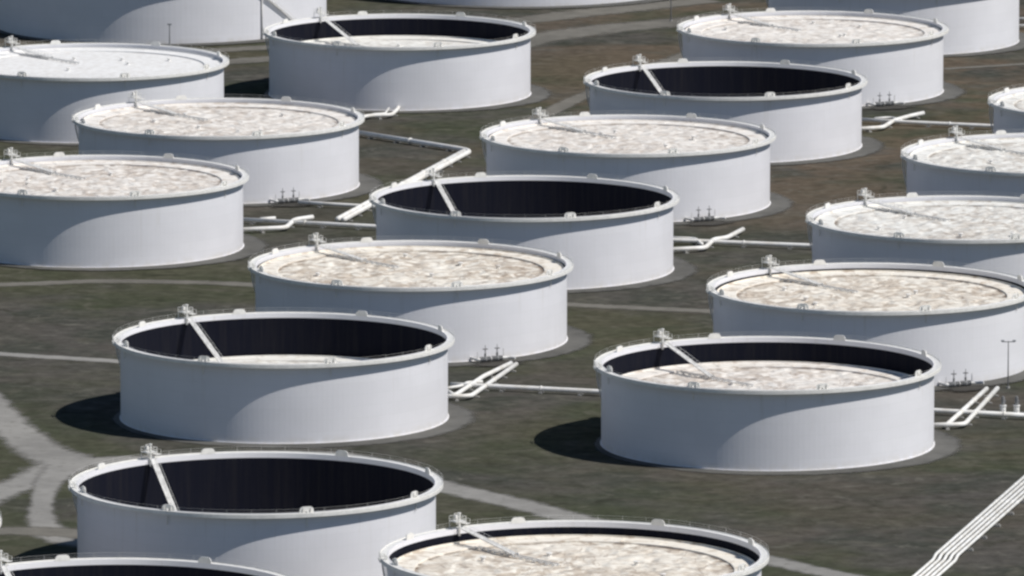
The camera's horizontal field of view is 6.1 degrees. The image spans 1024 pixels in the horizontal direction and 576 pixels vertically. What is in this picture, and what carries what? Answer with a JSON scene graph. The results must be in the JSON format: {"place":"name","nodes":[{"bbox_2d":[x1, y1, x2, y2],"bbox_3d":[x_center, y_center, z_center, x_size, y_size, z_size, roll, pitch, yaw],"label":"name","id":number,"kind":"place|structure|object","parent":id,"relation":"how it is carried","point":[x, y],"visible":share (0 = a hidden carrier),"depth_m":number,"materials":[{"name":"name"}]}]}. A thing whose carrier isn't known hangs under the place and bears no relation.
{"place":"outdoors","nodes":[
{"label":"outdoors","id":0,"kind":"place"},
{"bbox_2d":[0,527,76,537],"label":"gravel road","id":1,"kind":"structure","parent":0,"point":[51,531],"depth_m":1984.59,"materials":[{"name":"grey gravel"}]},
{"bbox_2d":[0,461,92,503],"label":"gravel road","id":2,"kind":"structure","parent":0,"point":[18,483],"depth_m":2044.22,"materials":[{"name":"grey gravel"}]},
{"bbox_2d":[26,464,88,545],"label":"gravel road","id":3,"kind":"structure","parent":0,"point":[50,479],"depth_m":2024.73,"materials":[{"name":"grey gravel"}]},
{"bbox_2d":[0,352,118,362],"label":"gravel road","id":4,"kind":"structure","parent":0,"point":[60,357],"depth_m":2208.32,"materials":[{"name":"grey gravel"}]},
{"bbox_2d":[203,45,268,51],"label":"gravel road","id":5,"kind":"structure","parent":0,"point":[243,48],"depth_m":2761.16,"materials":[{"name":"grey gravel"}]},
{"bbox_2d":[229,56,268,63],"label":"gravel road","id":6,"kind":"structure","parent":0,"point":[243,60],"depth_m":2734.50,"materials":[{"name":"grey gravel"}]},
{"bbox_2d":[271,203,307,206],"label":"bare soil","id":7,"kind":"structure","parent":0,"point":[289,204],"depth_m":2447.93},
{"bbox_2d":[0,279,709,312],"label":"gravel road","id":8,"kind":"structure","parent":0,"point":[250,284],"depth_m":2319.64,"materials":[{"name":"grey gravel"}]},
{"bbox_2d":[0,394,863,575],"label":"gravel road","id":9,"kind":"structure","parent":0,"point":[22,437],"depth_m":2070.35,"materials":[{"name":"grey gravel"}]},
{"bbox_2d":[475,361,520,366],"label":"bare soil","id":10,"kind":"structure","parent":0,"point":[495,363],"depth_m":2198.30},
{"bbox_2d":[0,0,1023,575],"bbox_3d":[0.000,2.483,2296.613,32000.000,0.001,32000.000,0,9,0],"label":"ground","id":11,"kind":"structure","parent":0,"point":[540,448],"depth_m":2174.87,"materials":[{"name":"green plant"}]},
{"bbox_2d":[0,139,78,145],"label":"gravel pad","id":12,"kind":"object","parent":11,"relation":"on","point":[41,143],"visible":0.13,"depth_m":2562.92,"materials":[{"name":"grey gravel"}]},
{"bbox_2d":[0,36,228,142],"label":"storage tank","id":13,"kind":"object","parent":11,"relation":"on","point":[47,91],"visible":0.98,"depth_m":2573.61,"materials":[{"name":"white metal"}]},
{"bbox_2d":[0,147,248,267],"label":"storage tank","id":14,"kind":"object","parent":11,"relation":"on","point":[59,209],"visible":1,"depth_m":2350.46,"materials":[{"name":"white metal"}]},
{"bbox_2d":[0,233,266,270],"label":"gravel pad","id":15,"kind":"object","parent":11,"relation":"on","point":[254,245],"visible":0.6,"depth_m":2352.15,"materials":[{"name":"grey gravel"}]},
{"bbox_2d":[0,550,293,575],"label":"storage tank","id":16,"kind":"object","parent":11,"relation":"on","point":[62,565],"visible":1,"depth_m":1852.96,"materials":[{"name":"white metal"}]},
{"bbox_2d":[0,0,326,43],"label":"storage tank","id":17,"kind":"object","parent":11,"relation":"on","point":[147,21],"visible":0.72,"depth_m":2773.60,"materials":[{"name":"white metal"}]},
{"bbox_2d":[0,13,335,45],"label":"gravel pad","id":18,"kind":"object","parent":11,"relation":"on","point":[185,44],"visible":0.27,"depth_m":2775.45,"materials":[{"name":"grey gravel"}]},
{"bbox_2d":[167,23,171,44],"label":"light pole","id":19,"kind":"object","parent":11,"relation":"on","point":[169,24],"visible":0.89,"depth_m":2767.03,"materials":[{"name":"metal"}]},
{"bbox_2d":[72,91,364,203],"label":"storage tank","id":20,"kind":"object","parent":11,"relation":"on","point":[308,149],"visible":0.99,"depth_m":2467.15,"materials":[{"name":"white metal"}]},
{"bbox_2d":[68,444,442,575],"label":"storage tank","id":21,"kind":"object","parent":11,"relation":"on","point":[337,513],"visible":0.91,"depth_m":1929.86,"materials":[{"name":"white metal"}]},
{"bbox_2d":[260,216,275,218],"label":"tank line","id":22,"kind":"object","parent":11,"relation":"on","point":[273,217],"visible":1,"depth_m":2419.97,"materials":[{"name":"white paint"}]},
{"bbox_2d":[243,215,313,232],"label":"tank line","id":23,"kind":"object","parent":11,"relation":"on","point":[289,224],"visible":0.97,"depth_m":2403.52,"materials":[{"name":"white paint"}]},
{"bbox_2d":[112,304,454,443],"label":"storage tank","id":24,"kind":"object","parent":11,"relation":"on","point":[239,376],"visible":1,"depth_m":2101.75,"materials":[{"name":"white metal"}]},
{"bbox_2d":[269,187,309,203],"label":"valve cluster","id":25,"kind":"object","parent":11,"relation":"on","point":[288,200],"visible":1,"depth_m":2452.72,"materials":[{"name":"metal"}]},
{"bbox_2d":[112,402,474,447],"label":"gravel pad","id":26,"kind":"object","parent":11,"relation":"on","point":[459,417],"visible":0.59,"depth_m":2100.41,"materials":[{"name":"grey gravel"}]},
{"bbox_2d":[243,173,381,206],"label":"gravel pad","id":27,"kind":"object","parent":11,"relation":"on","point":[368,184],"visible":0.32,"depth_m":2473.51,"materials":[{"name":"grey gravel"}]},
{"bbox_2d":[298,200,371,207],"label":"header pipe","id":28,"kind":"object","parent":11,"relation":"on","point":[327,203],"visible":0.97,"depth_m":2445.55,"materials":[{"name":"white metal"}]},
{"bbox_2d":[364,106,399,119],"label":"tank line","id":29,"kind":"object","parent":11,"relation":"on","point":[393,112],"visible":0.65,"depth_m":2612.42,"materials":[{"name":"white paint"}]},
{"bbox_2d":[263,7,535,110],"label":"storage tank","id":30,"kind":"object","parent":11,"relation":"on","point":[362,60],"visible":1,"depth_m":2637.39,"materials":[{"name":"white metal"}]},
{"bbox_2d":[335,149,465,221],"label":"slanting pipe","id":31,"kind":"object","parent":11,"relation":"on","point":[358,206],"visible":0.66,"depth_m":2489.60,"materials":[{"name":"white metal"}]},
{"bbox_2d":[341,130,470,221],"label":"slanting pipe","id":32,"kind":"object","parent":11,"relation":"on","point":[440,167],"visible":0.69,"depth_m":2546.75,"materials":[{"name":"white metal"}]},
{"bbox_2d":[263,84,550,112],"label":"gravel pad","id":33,"kind":"object","parent":11,"relation":"on","point":[538,94],"visible":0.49,"depth_m":2640.48,"materials":[{"name":"grey gravel"}]},
{"bbox_2d":[248,233,572,362],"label":"storage tank","id":34,"kind":"object","parent":11,"relation":"on","point":[478,296],"visible":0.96,"depth_m":2216.40,"materials":[{"name":"white metal"}]},
{"bbox_2d":[448,361,512,393],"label":"tank line","id":35,"kind":"object","parent":11,"relation":"on","point":[468,386],"visible":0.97,"depth_m":2174.51,"materials":[{"name":"white paint"}]},
{"bbox_2d":[448,362,517,400],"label":"tank line","id":36,"kind":"object","parent":11,"relation":"on","point":[483,387],"visible":0.98,"depth_m":2161.25,"materials":[{"name":"white paint"}]},
{"bbox_2d":[470,345,515,362],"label":"valve cluster","id":37,"kind":"object","parent":11,"relation":"on","point":[485,358],"visible":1,"depth_m":2201.19,"materials":[{"name":"metal"}]},
{"bbox_2d":[401,0,636,6],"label":"storage tank","id":38,"kind":"object","parent":11,"relation":"on","point":[518,3],"visible":1,"depth_m":2858.41,"materials":[{"name":"white metal"}]},
{"bbox_2d":[448,325,591,366],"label":"gravel pad","id":39,"kind":"object","parent":11,"relation":"on","point":[578,339],"visible":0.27,"depth_m":2220.67,"materials":[{"name":"grey gravel"}]},
{"bbox_2d":[386,0,661,8],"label":"gravel pad","id":40,"kind":"object","parent":11,"relation":"on","point":[593,5],"visible":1,"depth_m":2859.29,"materials":[{"name":"grey gravel"}]},
{"bbox_2d":[369,168,679,289],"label":"storage tank","id":41,"kind":"object","parent":11,"relation":"on","point":[605,232],"visible":0.77,"depth_m":2326.99,"materials":[{"name":"white metal"}]},
{"bbox_2d":[243,217,811,249],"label":"header pipe","id":42,"kind":"object","parent":11,"relation":"on","point":[358,226],"visible":0.41,"depth_m":2383.20,"materials":[{"name":"white metal"}]},
{"bbox_2d":[673,236,703,245],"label":"tank line","id":43,"kind":"object","parent":42,"relation":"attached to","point":[699,242],"visible":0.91,"depth_m":2385.04,"materials":[{"name":"white paint"}]},
{"bbox_2d":[378,512,768,575],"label":"storage tank","id":44,"kind":"object","parent":11,"relation":"on","point":[518,546],"visible":1,"depth_m":1878.16,"materials":[{"name":"white metal"}]},
{"bbox_2d":[480,107,775,221],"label":"storage tank","id":45,"kind":"object","parent":11,"relation":"on","point":[721,167],"visible":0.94,"depth_m":2435.62,"materials":[{"name":"white metal"}]},
{"bbox_2d":[567,256,696,292],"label":"gravel pad","id":46,"kind":"object","parent":11,"relation":"on","point":[683,269],"visible":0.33,"depth_m":2325.22,"materials":[{"name":"grey gravel"}]},
{"bbox_2d":[669,0,671,20],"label":"light pole","id":47,"kind":"object","parent":11,"relation":"on","point":[670,11],"visible":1,"depth_m":2823.56,"materials":[{"name":"metal"}]},
{"bbox_2d":[684,206,725,222],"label":"valve cluster","id":48,"kind":"object","parent":11,"relation":"on","point":[703,219],"visible":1,"depth_m":2420.50,"materials":[{"name":"metal"}]},
{"bbox_2d":[673,227,744,253],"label":"tank line","id":49,"kind":"object","parent":11,"relation":"on","point":[709,243],"visible":0.98,"depth_m":2374.59,"materials":[{"name":"white paint"}]},
{"bbox_2d":[583,54,866,162],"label":"storage tank","id":50,"kind":"object","parent":11,"relation":"on","point":[808,112],"visible":0.74,"depth_m":2544.30,"materials":[{"name":"white metal"}]},
{"bbox_2d":[673,192,792,224],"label":"gravel pad","id":51,"kind":"object","parent":11,"relation":"on","point":[779,203],"visible":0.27,"depth_m":2440.12,"materials":[{"name":"grey gravel"}]},
{"bbox_2d":[450,382,1023,419],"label":"header pipe","id":52,"kind":"object","parent":11,"relation":"on","point":[581,391],"visible":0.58,"depth_m":2155.94,"materials":[{"name":"white metal"}]},
{"bbox_2d":[448,380,482,388],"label":"tank line","id":53,"kind":"object","parent":52,"relation":"attached to","point":[460,385],"visible":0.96,"depth_m":2162.30,"materials":[{"name":"white paint"}]},
{"bbox_2d":[593,328,940,470],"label":"storage tank","id":54,"kind":"object","parent":11,"relation":"on","point":[714,401],"visible":1,"depth_m":2067.56,"materials":[{"name":"white metal"}]},
{"bbox_2d":[594,429,960,474],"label":"gravel pad","id":55,"kind":"object","parent":11,"relation":"on","point":[946,444],"visible":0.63,"depth_m":2065.97,"materials":[{"name":"grey gravel"}]},
{"bbox_2d":[676,3,948,105],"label":"storage tank","id":56,"kind":"object","parent":11,"relation":"on","point":[899,57],"visible":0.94,"depth_m":2652.40,"materials":[{"name":"white metal"}]},
{"bbox_2d":[770,136,882,164],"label":"gravel pad","id":57,"kind":"object","parent":11,"relation":"on","point":[870,145],"visible":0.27,"depth_m":2542.05,"materials":[{"name":"grey gravel"}]},
{"bbox_2d":[706,255,1023,385],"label":"storage tank","id":58,"kind":"object","parent":11,"relation":"on","point":[958,320],"visible":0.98,"depth_m":2182.85,"materials":[{"name":"white metal"}]},
{"bbox_2d":[867,92,904,106],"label":"valve cluster","id":59,"kind":"object","parent":11,"relation":"on","point":[880,103],"visible":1,"depth_m":2636.57,"materials":[{"name":"metal"}]},
{"bbox_2d":[766,0,1018,53],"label":"storage tank","id":60,"kind":"object","parent":11,"relation":"on","point":[980,25],"visible":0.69,"depth_m":2749.69,"materials":[{"name":"white metal"}]},
{"bbox_2d":[862,111,924,131],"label":"tank line","id":61,"kind":"object","parent":11,"relation":"on","point":[889,123],"visible":0.97,"depth_m":2596.34,"materials":[{"name":"white paint"}]},
{"bbox_2d":[874,116,901,119],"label":"tank line","id":62,"kind":"object","parent":61,"relation":"attached to","point":[887,117],"visible":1,"depth_m":2606.95,"materials":[{"name":"white paint"}]},
{"bbox_2d":[805,188,1023,277],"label":"storage tank","id":63,"kind":"object","parent":11,"relation":"on","point":[979,231],"visible":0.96,"depth_m":2297.03,"materials":[{"name":"white metal"}]},
{"bbox_2d":[862,81,966,108],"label":"gravel pad","id":64,"kind":"object","parent":11,"relation":"on","point":[951,91],"visible":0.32,"depth_m":2657.02,"materials":[{"name":"grey gravel"}]},
{"bbox_2d":[862,118,993,128],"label":"header pipe","id":65,"kind":"object","parent":11,"relation":"on","point":[929,123],"visible":0.73,"depth_m":2596.40,"materials":[{"name":"white metal"}]},
{"bbox_2d":[944,547,973,550],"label":"pipe sleeper","id":66,"kind":"object","parent":11,"relation":"on","point":[970,549],"visible":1,"depth_m":1962.32,"materials":[{"name":"concrete"}]},
{"bbox_2d":[938,369,983,387],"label":"valve cluster","id":67,"kind":"object","parent":11,"relation":"on","point":[954,383],"visible":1,"depth_m":2166.06,"materials":[{"name":"metal"}]},
{"bbox_2d":[900,125,1023,196],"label":"storage tank","id":68,"kind":"object","parent":11,"relation":"on","point":[988,164],"visible":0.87,"depth_m":2409.13,"materials":[{"name":"white metal"}]},
{"bbox_2d":[934,386,999,429],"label":"tank line","id":69,"kind":"object","parent":11,"relation":"on","point":[981,405],"visible":0.97,"depth_m":2119.91,"materials":[{"name":"white paint"}]},
{"bbox_2d":[947,387,988,421],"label":"tank line","id":70,"kind":"object","parent":11,"relation":"on","point":[970,403],"visible":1,"depth_m":2136.49,"materials":[{"name":"white paint"}]},
{"bbox_2d":[912,476,1023,575],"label":"bundle pipe","id":71,"kind":"object","parent":11,"relation":"on","point":[966,527],"visible":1,"depth_m":1984.01,"materials":[{"name":"white metal"}]},
{"bbox_2d":[918,480,1023,575],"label":"bundle pipe","id":72,"kind":"object","parent":11,"relation":"on","point":[966,532],"visible":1,"depth_m":1981.05,"materials":[{"name":"white metal"}]},
{"bbox_2d":[924,485,1023,575],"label":"bundle pipe","id":73,"kind":"object","parent":11,"relation":"on","point":[975,529],"visible":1,"depth_m":1979.13,"materials":[{"name":"white metal"}]},
{"bbox_2d":[930,490,1023,575],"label":"bundle pipe","id":74,"kind":"object","parent":11,"relation":"on","point":[976,533],"visible":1,"depth_m":1975.98,"materials":[{"name":"white metal"}]},
{"bbox_2d":[934,371,1023,390],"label":"gravel pad","id":75,"kind":"object","parent":11,"relation":"on","point":[1019,376],"visible":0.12,"depth_m":2173.24,"materials":[{"name":"grey gravel"}]},
{"bbox_2d":[936,495,1023,575],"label":"bundle pipe","id":76,"kind":"object","parent":11,"relation":"on","point":[977,537],"visible":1,"depth_m":1973.28,"materials":[{"name":"white metal"}]},
{"bbox_2d":[943,32,1023,56],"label":"gravel pad","id":77,"kind":"object","parent":11,"relation":"on","point":[1019,45],"visible":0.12,"depth_m":2755.61,"materials":[{"name":"grey gravel"}]},
{"bbox_2d":[971,523,1000,526],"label":"pipe sleeper","id":78,"kind":"object","parent":11,"relation":"on","point":[997,525],"visible":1,"depth_m":1990.17,"materials":[{"name":"concrete"}]},
{"bbox_2d":[985,511,1013,514],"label":"pipe sleeper","id":79,"kind":"object","parent":11,"relation":"on","point":[1009,513],"visible":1,"depth_m":2004.00,"materials":[{"name":"concrete"}]},
{"bbox_2d":[988,84,1023,133],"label":"storage tank","id":80,"kind":"object","parent":11,"relation":"on","point":[1007,104],"visible":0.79,"depth_m":2510.63,"materials":[{"name":"white metal"}]},
{"bbox_2d":[1001,340,1015,388],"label":"light pole","id":81,"kind":"object","parent":11,"relation":"on","point":[1007,386],"visible":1,"depth_m":2164.58,"materials":[{"name":"metal"}]},
{"bbox_2d":[999,396,1023,412],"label":"valves","id":82,"kind":"object","parent":11,"relation":"on","point":[1003,406],"visible":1,"depth_m":2128.65,"materials":[{"name":"metal"}]},
{"bbox_2d":[522,53,681,119],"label":"gravel road","id":83,"kind":"structure","parent":0,"point":[564,104],"depth_m":2645.43,"materials":[{"name":"grey gravel"}]},
{"bbox_2d":[504,0,721,23],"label":"gravel road","id":84,"kind":"structure","parent":0,"point":[571,14],"depth_m":2849.04,"materials":[{"name":"grey gravel"}]},
{"bbox_2d":[531,11,743,47],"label":"gravel road","id":85,"kind":"structure","parent":0,"point":[549,36],"depth_m":2804.54,"materials":[{"name":"grey gravel"}]},
{"bbox_2d":[688,221,732,224],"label":"bare soil","id":86,"kind":"structure","parent":0,"point":[710,223],"depth_m":2416.71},
{"bbox_2d":[868,105,913,109],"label":"bare soil","id":87,"kind":"structure","parent":0,"point":[891,107],"depth_m":2633.45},
{"bbox_2d":[946,385,989,391],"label":"bare soil","id":88,"kind":"structure","parent":0,"point":[964,388],"depth_m":2163.18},
{"bbox_2d":[943,63,1023,69],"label":"gravel road","id":89,"kind":"structure","parent":0,"point":[999,65],"depth_m":2721.33,"materials":[{"name":"grey gravel"}]}
]}

